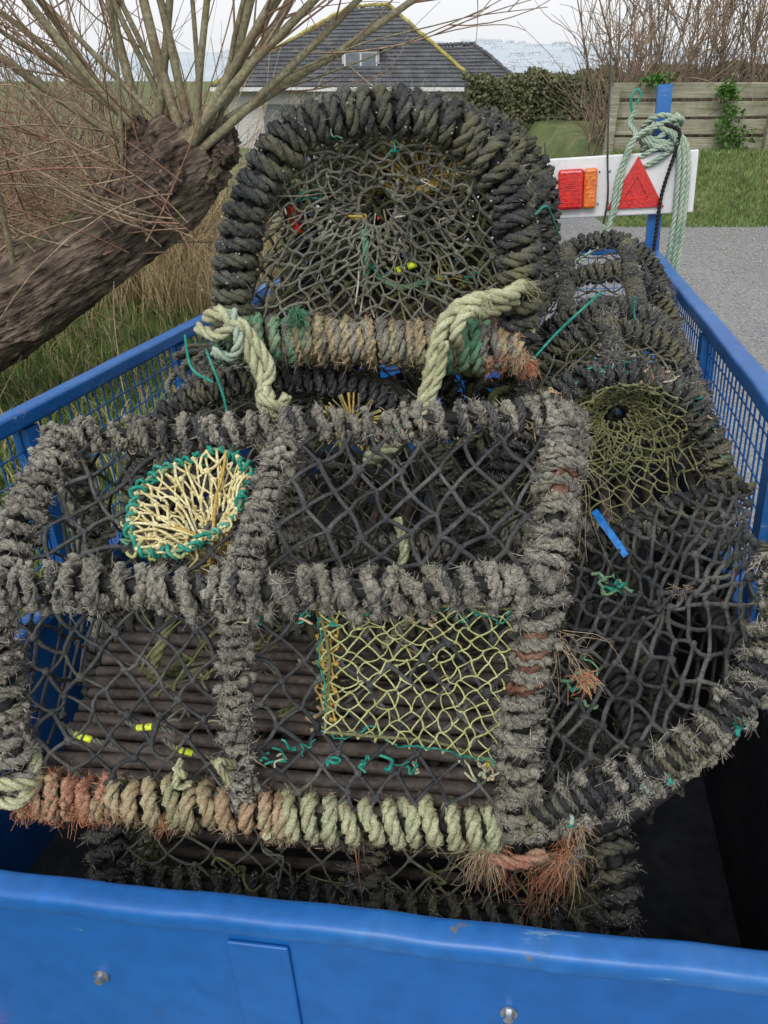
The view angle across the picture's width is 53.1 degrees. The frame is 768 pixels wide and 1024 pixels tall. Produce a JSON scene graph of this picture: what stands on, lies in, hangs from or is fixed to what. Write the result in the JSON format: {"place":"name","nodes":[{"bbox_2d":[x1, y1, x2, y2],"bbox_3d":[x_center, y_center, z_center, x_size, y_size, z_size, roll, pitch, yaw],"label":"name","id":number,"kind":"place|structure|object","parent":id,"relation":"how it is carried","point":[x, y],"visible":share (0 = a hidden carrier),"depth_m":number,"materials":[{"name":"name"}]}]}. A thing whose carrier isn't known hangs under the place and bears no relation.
{"place":"outdoors","nodes":[
{"label":"outdoors","id":0,"kind":"place"},
{"bbox_2d":[0,81,767,618],"bbox_3d":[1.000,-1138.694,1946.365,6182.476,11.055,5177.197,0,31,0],"label":"ground","id":1,"kind":"structure","parent":0,"point":[558,139],"depth_m":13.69,"materials":[{"name":"green plant"}]},
{"bbox_2d":[0,0,265,371],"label":"bramble thicket","id":2,"kind":"object","parent":1,"relation":"on","point":[26,219],"visible":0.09,"depth_m":5.69,"materials":[{"name":"brown plant"}]},
{"bbox_2d":[0,0,271,203],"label":"bramble thicket","id":3,"kind":"object","parent":1,"relation":"on","point":[58,110],"visible":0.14,"depth_m":9.84,"materials":[{"name":"brown plant"}]},
{"bbox_2d":[0,0,433,292],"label":"bramble thicket","id":4,"kind":"object","parent":1,"relation":"on","point":[215,205],"visible":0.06,"depth_m":7.51,"materials":[{"name":"brown plant"}]},
{"bbox_2d":[0,0,588,472],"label":"willow tree","id":5,"kind":"object","parent":1,"relation":"on","point":[152,196],"visible":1,"depth_m":3.94,"materials":[{"name":"brown plant"}]},
{"bbox_2d":[229,91,463,148],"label":"walls","id":6,"kind":"structure","parent":1,"relation":"on","point":[246,96],"depth_m":24.74,"materials":[{"name":"white paint"}]},
{"bbox_2d":[263,53,375,135],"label":"windows","id":7,"kind":"structure","parent":6,"relation":"attached to","point":[351,58],"depth_m":24.67,"materials":[{"name":"clear glass"}]},
{"bbox_2d":[212,6,506,86],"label":"roof","id":8,"kind":"structure","parent":6,"relation":"on","point":[418,62],"depth_m":24.94,"materials":[{"name":"tile"}]},
{"bbox_2d":[210,46,463,90],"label":"trim","id":9,"kind":"structure","parent":8,"relation":"attached to","point":[344,63],"depth_m":24.07,"materials":[{"name":"white plastic"}]},
{"bbox_2d":[212,2,512,84],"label":"ridge tiles","id":10,"kind":"object","parent":8,"relation":"attached to","point":[437,46],"visible":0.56,"depth_m":25.81,"materials":[{"name":"stone"}]},
{"bbox_2d":[217,38,767,73],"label":"distant town","id":11,"kind":"object","parent":1,"relation":"on","point":[521,63],"visible":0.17,"depth_m":682.69},
{"bbox_2d":[461,60,767,130],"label":"hedge","id":12,"kind":"object","parent":1,"relation":"on","point":[514,96],"visible":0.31,"depth_m":17.55,"materials":[{"name":"green plant"}]},
{"bbox_2d":[508,0,767,144],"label":"undergrowth","id":13,"kind":"object","parent":1,"relation":"on","point":[687,99],"visible":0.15,"depth_m":12.36,"materials":[{"name":"brown plant"}]},
{"bbox_2d":[527,0,767,141],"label":"bare shrub","id":14,"kind":"object","parent":1,"relation":"on","point":[726,10],"visible":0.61,"depth_m":12.06,"materials":[{"name":"brown plant"}]},
{"bbox_2d":[559,0,737,155],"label":"bare shrub","id":15,"kind":"object","parent":1,"relation":"on","point":[640,46],"visible":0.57,"depth_m":11.64,"materials":[{"name":"brown plant"}]},
{"bbox_2d":[602,82,767,154],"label":"wooden fence","id":16,"kind":"object","parent":1,"relation":"on","point":[618,109],"visible":0.59,"depth_m":11.48,"materials":[{"name":"brown wood"}]},
{"bbox_2d":[626,0,767,136],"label":"bare shrub","id":17,"kind":"object","parent":1,"relation":"on","point":[758,20],"visible":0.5,"depth_m":12.53,"materials":[{"name":"brown plant"}]},
{"bbox_2d":[637,70,759,151],"bbox_3d":[4.658,-5.765,11.445,1.967,1.432,0.338,0,31,0],"label":"ivy plant","id":18,"kind":"object","parent":1,"relation":"on","point":[731,88],"visible":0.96,"depth_m":11.31,"materials":[{"name":"green plant"}]},
{"bbox_2d":[0,43,767,80],"bbox_3d":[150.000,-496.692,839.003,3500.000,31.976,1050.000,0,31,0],"label":"distant hills","id":19,"kind":"structure","parent":0,"point":[498,54],"depth_m":691.56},
{"bbox_2d":[0,0,767,55],"label":"sky","id":20,"kind":"structure","parent":0,"point":[539,28],"materials":[{"name":"white"}]},
{"bbox_2d":[271,156,767,558],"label":"road","id":21,"kind":"structure","parent":0,"point":[747,327],"depth_m":7.24,"materials":[{"name":"grey asphalt"}]},
{"bbox_2d":[0,83,767,1023],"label":"cage trailer","id":22,"kind":"object","parent":21,"relation":"on","point":[78,945],"visible":0.34,"depth_m":1.02,"materials":[{"name":"blue paint"}]},
{"bbox_2d":[81,474,389,740],"bbox_3d":[-0.320,0.198,1.927,0.643,0.440,0.682,5,31,8],"label":"lobster pot","id":23,"kind":"object","parent":22,"relation":"in","point":[367,508],"visible":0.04,"depth_m":1.91,"materials":[{"name":"fabric"}]},
{"bbox_2d":[114,296,484,562],"bbox_3d":[-0.133,-0.244,1.805,0.740,0.419,0.831,5,31,9],"label":"lobster pot","id":24,"kind":"object","parent":23,"relation":"on","point":[194,393],"visible":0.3,"depth_m":1.55,"materials":[{"name":"fabric"}]},
{"bbox_2d":[164,317,569,488],"bbox_3d":[-0.046,-0.353,1.938,1.015,0.243,0.918,0,31,0],"label":"rope heap","id":25,"kind":"object","parent":24,"relation":"in","point":[477,386],"visible":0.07,"depth_m":1.75,"materials":[{"name":"black fabric"}]},
{"bbox_2d":[202,77,565,385],"bbox_3d":[0.050,-0.608,1.569,0.626,0.503,0.839,7,31,12],"label":"lobster pot","id":26,"kind":"object","parent":24,"relation":"on","point":[415,170],"visible":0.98,"depth_m":1.38,"materials":[{"name":"fabric"}]},
{"bbox_2d":[183,205,635,446],"bbox_3d":[0.138,-0.369,1.472,0.997,0.403,0.298,-15,34,-24],"label":"teal twine","id":27,"kind":"object","parent":26,"relation":"on","point":[535,355],"visible":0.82,"depth_m":1.41,"materials":[{"name":"teal fabric"}]},
{"bbox_2d":[247,395,430,570],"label":"lobster pot","id":28,"kind":"object","parent":22,"relation":"in","point":[416,518],"visible":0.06,"depth_m":2.37,"materials":[{"name":"fabric"}]},
{"bbox_2d":[77,712,646,937],"bbox_3d":[-0.046,0.549,1.339,0.885,0.380,0.581,0,31,0],"label":"lobster pot","id":29,"kind":"object","parent":22,"relation":"in","point":[110,859],"visible":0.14,"depth_m":1.20,"materials":[{"name":"fabric"}]},
{"bbox_2d":[0,391,638,928],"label":"lobster pot","id":30,"kind":"object","parent":29,"relation":"on","point":[236,665],"visible":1,"depth_m":1.10,"materials":[{"name":"fabric"}]},
{"bbox_2d":[506,474,767,882],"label":"lobster pot","id":31,"kind":"object","parent":29,"relation":"on","point":[654,775],"visible":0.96,"depth_m":1.12,"materials":[{"name":"fabric"}]},
{"bbox_2d":[592,509,627,557],"bbox_3d":[0.381,0.037,1.295,0.022,0.063,0.083,-21,36,-31],"label":"blue plastic strap","id":32,"kind":"object","parent":31,"relation":"attached to","point":[607,529],"visible":0.98,"depth_m":1.29,"materials":[{"name":"blue plastic"}]},
{"bbox_2d":[193,274,543,464],"bbox_3d":[-0.030,-0.234,1.370,0.616,0.351,0.154,0,31,0],"label":"hitch rope","id":33,"kind":"object","parent":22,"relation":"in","point":[455,316],"visible":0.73,"depth_m":1.32,"materials":[{"name":"beige fabric"}]},
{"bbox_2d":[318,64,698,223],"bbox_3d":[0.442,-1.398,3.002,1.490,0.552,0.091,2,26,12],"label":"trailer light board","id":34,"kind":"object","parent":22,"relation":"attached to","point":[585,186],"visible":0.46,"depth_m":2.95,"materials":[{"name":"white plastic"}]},
{"bbox_2d":[379,468,667,758],"bbox_3d":[0.330,0.206,1.838,0.620,0.476,0.678,5,31,8],"label":"lobster pot","id":35,"kind":"object","parent":22,"relation":"in","point":[650,677],"visible":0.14,"depth_m":1.69,"materials":[{"name":"fabric"}]},
{"bbox_2d":[469,291,748,555],"bbox_3d":[0.481,-0.216,1.648,0.520,0.368,0.730,6,31,10],"label":"lobster pot","id":36,"kind":"object","parent":35,"relation":"on","point":[705,446],"visible":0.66,"depth_m":1.50,"materials":[{"name":"fabric"}]},
{"bbox_2d":[455,379,634,569],"bbox_3d":[0.490,-0.145,2.474,0.583,0.470,0.671,5,31,8],"label":"lobster pot","id":37,"kind":"object","parent":22,"relation":"in","point":[614,481],"visible":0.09,"depth_m":2.24,"materials":[{"name":"fabric"}]},
{"bbox_2d":[493,228,694,455],"bbox_3d":[0.585,-0.488,2.108,0.532,0.435,0.773,6,31,10],"label":"lobster pot","id":38,"kind":"object","parent":22,"relation":"in","point":[654,288],"visible":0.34,"depth_m":2.01,"materials":[{"name":"fabric"}]},
{"bbox_2d":[575,88,691,272],"bbox_3d":[0.885,-1.202,2.934,0.524,0.724,0.233,-6,31,-11],"label":"rope hank","id":39,"kind":"object","parent":22,"relation":"hanging from","point":[645,138],"visible":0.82,"depth_m":2.88,"materials":[{"name":"green fabric"}]},
{"bbox_2d":[648,122,681,273],"bbox_3d":[1.033,-1.195,2.959,0.063,0.541,0.121,-26,39,-37],"label":"cable","id":40,"kind":"object","parent":22,"relation":"hanging from","point":[672,161],"visible":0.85,"depth_m":2.89,"materials":[{"name":"rubber"}]},
{"bbox_2d":[547,225,767,392],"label":"gravel","id":41,"kind":"structure","parent":0,"point":[713,255],"depth_m":8.64,"materials":[{"name":"grey gravel"}]}
]}

